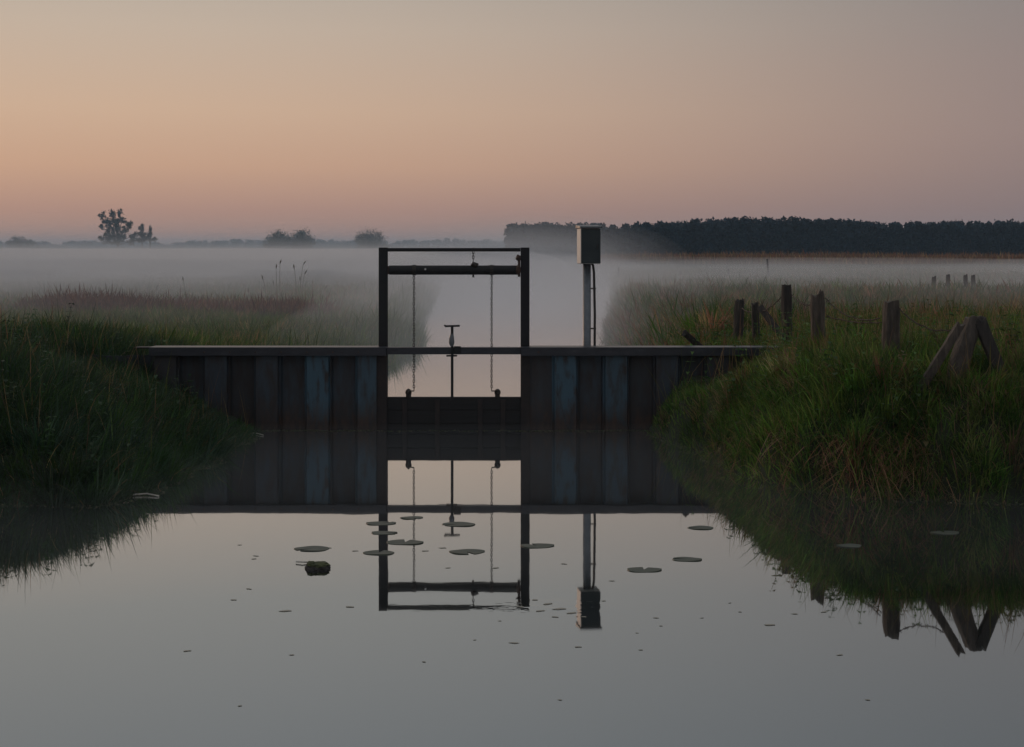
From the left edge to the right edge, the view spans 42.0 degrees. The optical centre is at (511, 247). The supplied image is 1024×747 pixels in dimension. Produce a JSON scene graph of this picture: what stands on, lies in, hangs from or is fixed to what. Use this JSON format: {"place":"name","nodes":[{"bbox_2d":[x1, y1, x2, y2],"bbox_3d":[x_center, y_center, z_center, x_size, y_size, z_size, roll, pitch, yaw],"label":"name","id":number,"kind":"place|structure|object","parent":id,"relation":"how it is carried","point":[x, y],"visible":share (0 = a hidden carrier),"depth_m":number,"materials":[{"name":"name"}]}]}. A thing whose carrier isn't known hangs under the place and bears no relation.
{"place":"outdoors","nodes":[
{"label":"outdoors","id":0,"kind":"place"},
{"bbox_2d":[0,430,1022,507],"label":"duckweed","id":1,"kind":"object","parent":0,"point":[509,431],"visible":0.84,"depth_m":12.92,"materials":[{"name":"green plant"}]},
{"bbox_2d":[0,263,1023,746],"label":"water","id":2,"kind":"structure","parent":0,"point":[128,623],"depth_m":8.37,"materials":[{"name":"black liquid"}]},
{"bbox_2d":[134,493,158,496],"bbox_3d":[-3.239,2.188,11.829,0.248,0.023,0.062,0,0,10],"label":"floating twig","id":3,"kind":"object","parent":2,"relation":"on","point":[146,494],"visible":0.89,"depth_m":11.83,"materials":[{"name":"grey wood"}]},
{"bbox_2d":[294,546,328,550],"bbox_3d":[-1.466,2.199,9.744,0.262,0.010,0.156,0,0,0],"label":"lily pad","id":4,"kind":"object","parent":2,"relation":"on","point":[316,548],"visible":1,"depth_m":9.75,"materials":[{"name":"green plant"}]},
{"bbox_2d":[305,561,330,569],"bbox_3d":[-1.335,2.187,9.162,0.180,0.077,0.147,0,0,0],"label":"mossy clump","id":5,"kind":"object","parent":2,"relation":"on","point":[318,565],"visible":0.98,"depth_m":9.12,"materials":[{"name":"green plant"}]},
{"bbox_2d":[363,550,393,554],"bbox_3d":[-0.963,2.199,9.618,0.228,0.010,0.137,0,0,0],"label":"lily pad","id":6,"kind":"object","parent":2,"relation":"on","point":[377,552],"visible":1,"depth_m":9.62,"materials":[{"name":"green plant"}]},
{"bbox_2d":[366,521,395,524],"bbox_3d":[-1.047,2.199,10.645,0.242,0.010,0.143,0,0,0],"label":"lily pad","id":7,"kind":"object","parent":2,"relation":"on","point":[380,523],"visible":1,"depth_m":10.63,"materials":[{"name":"green plant"}]},
{"bbox_2d":[372,531,394,534],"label":"lily pad","id":8,"kind":"object","parent":2,"relation":"on","point":[378,532],"visible":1,"depth_m":10.26,"materials":[{"name":"green plant"}]},
{"bbox_2d":[387,539,422,544],"bbox_3d":[-0.799,2.199,9.963,0.277,0.010,0.167,0,0,0],"label":"lily pad","id":9,"kind":"object","parent":2,"relation":"on","point":[402,542],"visible":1,"depth_m":9.94,"materials":[{"name":"green plant"}]},
{"bbox_2d":[400,516,422,518],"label":"lily pad","id":10,"kind":"object","parent":2,"relation":"on","point":[413,517],"visible":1,"depth_m":10.86,"materials":[{"name":"green plant"}]},
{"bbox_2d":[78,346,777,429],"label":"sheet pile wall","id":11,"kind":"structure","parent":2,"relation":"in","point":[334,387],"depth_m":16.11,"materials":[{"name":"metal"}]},
{"bbox_2d":[444,325,460,399],"bbox_3d":[-0.719,1.380,16.073,0.204,0.907,0.068,0,0,0],"label":"gate spindle","id":12,"kind":"object","parent":11,"relation":"attached to","point":[455,349],"visible":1,"depth_m":16.06,"materials":[{"name":"metal"}]},
{"bbox_2d":[376,247,529,428],"bbox_3d":[-0.719,1.471,16.218,1.878,2.958,0.163,0,0,0],"label":"lifting gantry","id":13,"kind":"object","parent":11,"relation":"attached to","point":[472,269],"visible":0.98,"depth_m":16.19,"materials":[{"name":"metal"}]},
{"bbox_2d":[387,389,520,428],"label":"sluice gate","id":14,"kind":"structure","parent":13,"relation":"hanging from","point":[408,411],"depth_m":16.21,"materials":[{"name":"brown wood"}]},
{"bbox_2d":[576,225,601,345],"bbox_3d":[0.947,1.333,16.446,0.278,3.234,0.275,0,0,-9],"label":"control cabinet","id":15,"kind":"object","parent":11,"relation":"attached to","point":[588,246],"visible":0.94,"depth_m":16.41,"materials":[{"name":"metal"}]},
{"bbox_2d":[442,522,474,525],"bbox_3d":[-0.424,2.199,10.610,0.266,0.010,0.160,0,0,0],"label":"lily pad","id":16,"kind":"object","parent":2,"relation":"on","point":[460,524],"visible":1,"depth_m":10.59,"materials":[{"name":"green plant"}]},
{"bbox_2d":[449,549,484,553],"bbox_3d":[-0.327,2.199,9.646,0.262,0.010,0.153,0,0,0],"label":"lily pad","id":17,"kind":"object","parent":2,"relation":"on","point":[466,551],"visible":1,"depth_m":9.65,"materials":[{"name":"green plant"}]},
{"bbox_2d":[520,543,553,547],"bbox_3d":[0.187,2.199,9.841,0.252,0.010,0.149,0,0,0],"label":"lily pad","id":18,"kind":"object","parent":2,"relation":"on","point":[539,545],"visible":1,"depth_m":9.84,"materials":[{"name":"green plant"}]},
{"bbox_2d":[627,567,661,571],"bbox_3d":[0.906,2.199,9.110,0.237,0.010,0.142,0,0,0],"label":"lily pad","id":19,"kind":"object","parent":2,"relation":"on","point":[639,569],"visible":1,"depth_m":9.10,"materials":[{"name":"green plant"}]},
{"bbox_2d":[673,557,701,560],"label":"lily pad","id":20,"kind":"object","parent":2,"relation":"on","point":[689,559],"visible":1,"depth_m":9.40,"materials":[{"name":"green plant"}]},
{"bbox_2d":[687,526,713,529],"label":"lily pad","id":21,"kind":"object","parent":2,"relation":"on","point":[701,527],"visible":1,"depth_m":10.48,"materials":[{"name":"green plant"}]},
{"bbox_2d":[838,544,860,547],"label":"lily pad","id":22,"kind":"object","parent":2,"relation":"on","point":[852,545],"visible":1,"depth_m":9.84,"materials":[{"name":"green plant"}]},
{"bbox_2d":[931,531,958,534],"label":"lily pad","id":23,"kind":"object","parent":2,"relation":"on","point":[946,532],"visible":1,"depth_m":10.29,"materials":[{"name":"green plant"}]},
{"bbox_2d":[0,249,1023,503],"bbox_3d":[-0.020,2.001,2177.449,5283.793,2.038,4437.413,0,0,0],"label":"ground","id":24,"kind":"structure","parent":0,"point":[178,263],"depth_m":92.88,"materials":[{"name":"green plant"}]},
{"bbox_2d":[3,236,47,249],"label":"round tree","id":25,"kind":"object","parent":24,"relation":"on","point":[24,245],"visible":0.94,"depth_m":1008.62,"materials":[{"name":"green plant"}]},
{"bbox_2d":[0,342,221,477],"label":"dry grass","id":26,"kind":"structure","parent":24,"relation":"on","point":[139,398],"depth_m":14.40,"materials":[{"name":"brown plant"}]},
{"bbox_2d":[97,208,135,250],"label":"broadleaf tree","id":27,"kind":"object","parent":24,"relation":"on","point":[119,235],"visible":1,"depth_m":718.80,"materials":[{"name":"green plant"}]},
{"bbox_2d":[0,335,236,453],"bbox_3d":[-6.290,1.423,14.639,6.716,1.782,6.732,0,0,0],"label":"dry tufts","id":28,"kind":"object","parent":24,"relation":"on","point":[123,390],"visible":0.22,"depth_m":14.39,"materials":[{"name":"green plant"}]},
{"bbox_2d":[0,308,240,505],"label":"sedge tufts","id":29,"kind":"object","parent":24,"relation":"on","point":[63,435],"visible":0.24,"depth_m":13.14,"materials":[{"name":"green plant"}]},
{"bbox_2d":[0,298,246,488],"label":"grass stalks","id":30,"kind":"object","parent":24,"relation":"on","point":[101,377],"depth_m":14.70,"materials":[{"name":"green plant"}]},
{"bbox_2d":[0,301,269,513],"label":"bank grass","id":31,"kind":"structure","parent":24,"relation":"on","point":[203,436],"depth_m":13.55,"materials":[{"name":"green plant"}]},
{"bbox_2d":[133,224,146,250],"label":"poplar tree","id":32,"kind":"object","parent":24,"relation":"on","point":[141,234],"visible":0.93,"depth_m":744.26,"materials":[{"name":"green plant"}]},
{"bbox_2d":[145,225,157,250],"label":"poplar tree","id":33,"kind":"object","parent":24,"relation":"on","point":[148,236],"visible":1,"depth_m":748.50,"materials":[{"name":"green plant"}]},
{"bbox_2d":[14,283,342,317],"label":"meadow reeds","id":34,"kind":"object","parent":24,"relation":"on","point":[102,299],"visible":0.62,"depth_m":36.02,"materials":[{"name":"brown plant"}]},
{"bbox_2d":[0,293,430,364],"bbox_3d":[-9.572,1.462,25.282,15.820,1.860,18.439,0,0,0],"label":"meadow grass","id":35,"kind":"structure","parent":24,"relation":"on","point":[222,330],"depth_m":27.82,"materials":[{"name":"green plant"}]},
{"bbox_2d":[0,272,442,331],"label":"meadow grass","id":36,"kind":"structure","parent":24,"relation":"on","point":[234,285],"depth_m":55.89,"materials":[{"name":"green plant"}]},
{"bbox_2d":[141,259,342,297],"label":"reed stems","id":37,"kind":"object","parent":24,"relation":"on","point":[263,281],"visible":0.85,"depth_m":48.58,"materials":[{"name":"brown plant"}]},
{"bbox_2d":[0,238,504,248],"bbox_3d":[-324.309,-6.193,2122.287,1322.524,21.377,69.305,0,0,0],"label":"woodland","id":38,"kind":"object","parent":24,"relation":"on","point":[251,244],"visible":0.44,"depth_m":2098.18,"materials":[{"name":"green plant"}]},
{"bbox_2d":[259,228,291,250],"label":"round tree","id":39,"kind":"object","parent":24,"relation":"on","point":[276,240],"visible":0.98,"depth_m":839.55,"materials":[{"name":"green plant"}]},
{"bbox_2d":[283,227,317,250],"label":"round tree","id":40,"kind":"object","parent":24,"relation":"on","point":[301,243],"visible":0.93,"depth_m":843.41,"materials":[{"name":"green plant"}]},
{"bbox_2d":[271,278,444,365],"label":"bank reeds","id":41,"kind":"object","parent":24,"relation":"on","point":[397,305],"visible":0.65,"depth_m":30.78,"materials":[{"name":"green plant"}]},
{"bbox_2d":[353,226,390,250],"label":"round tree","id":42,"kind":"object","parent":24,"relation":"on","point":[367,243],"visible":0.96,"depth_m":887.08,"materials":[{"name":"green plant"}]},
{"bbox_2d":[596,273,687,345],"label":"bank reeds","id":43,"kind":"object","parent":24,"relation":"on","point":[626,289],"visible":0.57,"depth_m":28.23,"materials":[{"name":"green plant"}]},
{"bbox_2d":[682,330,702,345],"bbox_3d":[2.310,1.195,16.799,0.427,0.345,0.086,0,0,-34],"label":"broken stake","id":44,"kind":"object","parent":24,"relation":"on","point":[688,336],"visible":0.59,"depth_m":16.72,"materials":[{"name":"wood"}]},
{"bbox_2d":[733,298,743,340],"bbox_3d":[3.116,1.136,18.398,0.188,0.888,0.152,0,0,0],"label":"fence post","id":45,"kind":"object","parent":24,"relation":"on","point":[738,323],"visible":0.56,"depth_m":18.34,"materials":[{"name":"brown wood"}]},
{"bbox_2d":[751,302,759,339],"bbox_3d":[3.189,1.126,17.401,0.127,0.876,0.103,0,0,0],"label":"fence post","id":46,"kind":"object","parent":24,"relation":"on","point":[754,312],"visible":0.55,"depth_m":17.36,"materials":[{"name":"brown wood"}]},
{"bbox_2d":[503,215,1023,256],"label":"poplar wood","id":47,"kind":"object","parent":24,"relation":"on","point":[791,235],"visible":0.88,"depth_m":311.34,"materials":[{"name":"green plant"}]},
{"bbox_2d":[766,259,768,277],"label":"stake","id":48,"kind":"object","parent":24,"relation":"on","point":[767,268],"visible":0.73,"depth_m":77.95,"materials":[{"name":"wood"}]},
{"bbox_2d":[757,304,780,338],"bbox_3d":[3.328,0.953,17.044,0.100,0.455,0.453,0,0,-37],"label":"fallen rail","id":49,"kind":"object","parent":24,"relation":"on","point":[760,308],"visible":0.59,"depth_m":17.06,"materials":[{"name":"brown wood"}]},
{"bbox_2d":[781,284,791,345],"bbox_3d":[3.333,0.958,16.198,0.134,1.036,0.138,0,0,0],"label":"fence post","id":50,"kind":"object","parent":24,"relation":"on","point":[786,297],"visible":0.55,"depth_m":16.14,"materials":[{"name":"brown wood"}]},
{"bbox_2d":[742,297,780,313],"bbox_3d":[3.216,0.735,17.250,0.047,0.282,1.909,0,0,-5],"label":"barbed wire","id":51,"kind":"object","parent":50,"relation":"attached to","point":[747,311],"visible":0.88,"depth_m":16.94,"materials":[{"name":"grey metal"}]},
{"bbox_2d":[598,276,1023,345],"bbox_3d":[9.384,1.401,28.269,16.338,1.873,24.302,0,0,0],"label":"meadow grass","id":52,"kind":"structure","parent":24,"relation":"on","point":[975,297],"depth_m":30.16,"materials":[{"name":"green plant"}]},
{"bbox_2d":[601,248,1023,263],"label":"reeds","id":53,"kind":"object","parent":24,"relation":"on","point":[786,258],"visible":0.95,"depth_m":169.96,"materials":[{"name":"plant"}]},
{"bbox_2d":[604,265,1023,316],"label":"meadow grass","id":54,"kind":"structure","parent":24,"relation":"on","point":[993,277],"depth_m":74.87,"materials":[{"name":"plant"}]},
{"bbox_2d":[810,289,824,342],"bbox_3d":[3.376,0.906,14.698,0.168,0.909,0.151,0,0,0],"label":"fence post","id":55,"kind":"object","parent":24,"relation":"on","point":[817,306],"visible":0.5,"depth_m":14.64,"materials":[{"name":"brown wood"}]},
{"bbox_2d":[825,298,879,321],"bbox_3d":[3.569,0.653,14.025,0.046,0.223,1.280,0,0,-12],"label":"barbed wire","id":56,"kind":"object","parent":55,"relation":"attached to","point":[867,320],"visible":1,"depth_m":13.94,"materials":[{"name":"grey metal"}]},
{"bbox_2d":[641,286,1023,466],"bbox_3d":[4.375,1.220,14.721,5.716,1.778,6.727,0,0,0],"label":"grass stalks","id":57,"kind":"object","parent":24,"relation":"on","point":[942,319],"depth_m":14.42,"materials":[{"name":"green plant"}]},
{"bbox_2d":[643,299,1023,506],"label":"bank grass","id":58,"kind":"structure","parent":24,"relation":"on","point":[817,417],"depth_m":12.52,"materials":[{"name":"green plant"}]},
{"bbox_2d":[658,306,1023,489],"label":"dry tufts","id":59,"kind":"object","parent":24,"relation":"on","point":[1012,447],"visible":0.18,"depth_m":12.55,"materials":[{"name":"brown plant"}]},
{"bbox_2d":[678,300,1023,502],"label":"sedge tufts","id":60,"kind":"object","parent":24,"relation":"on","point":[959,412],"visible":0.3,"depth_m":12.64,"materials":[{"name":"green plant"}]},
{"bbox_2d":[698,412,1005,503],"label":"dry grass","id":61,"kind":"structure","parent":24,"relation":"on","point":[875,448],"depth_m":11.83,"materials":[{"name":"plant"}]},
{"bbox_2d":[693,310,1018,406],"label":"dry grass","id":62,"kind":"structure","parent":24,"relation":"on","point":[840,363],"depth_m":12.79,"materials":[{"name":"plant"}]},
{"bbox_2d":[881,300,899,356],"bbox_3d":[3.774,0.960,13.301,0.194,0.891,0.182,0,0,0],"label":"fence post","id":63,"kind":"object","parent":24,"relation":"on","point":[889,310],"visible":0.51,"depth_m":13.22,"materials":[{"name":"wood"}]},
{"bbox_2d":[826,315,881,325],"bbox_3d":[3.569,0.761,13.975,0.044,0.072,1.278,0,0,-12],"label":"barbed wire","id":64,"kind":"object","parent":63,"relation":"attached to","point":[836,318],"visible":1,"depth_m":13.89,"materials":[{"name":"metal"}]},
{"bbox_2d":[897,307,951,331],"bbox_3d":[3.968,0.688,12.850,0.048,0.237,0.856,0,0,-20],"label":"barbed wire","id":65,"kind":"object","parent":63,"relation":"attached to","point":[940,330],"visible":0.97,"depth_m":12.83,"materials":[{"name":"metal"}]},
{"bbox_2d":[946,274,949,286],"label":"fence post","id":66,"kind":"object","parent":24,"relation":"on","point":[948,278],"visible":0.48,"depth_m":46.94,"materials":[{"name":"brown wood"}]},
{"bbox_2d":[917,315,1008,395],"bbox_3d":[4.176,1.117,12.361,0.976,0.966,0.351,0,0,-20],"label":"corner post","id":67,"kind":"object","parent":24,"relation":"on","point":[975,328],"visible":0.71,"depth_m":12.38,"materials":[{"name":"wood"}]},
{"bbox_2d":[963,274,967,287],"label":"fence post","id":68,"kind":"object","parent":24,"relation":"on","point":[965,279],"visible":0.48,"depth_m":46.95,"materials":[{"name":"brown wood"}]},
{"bbox_2d":[971,275,975,287],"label":"fence post","id":69,"kind":"object","parent":24,"relation":"on","point":[972,278],"visible":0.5,"depth_m":46.94,"materials":[{"name":"brown wood"}]},
{"bbox_2d":[0,0,1023,248],"label":"sky","id":70,"kind":"structure","parent":0,"point":[200,120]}
]}

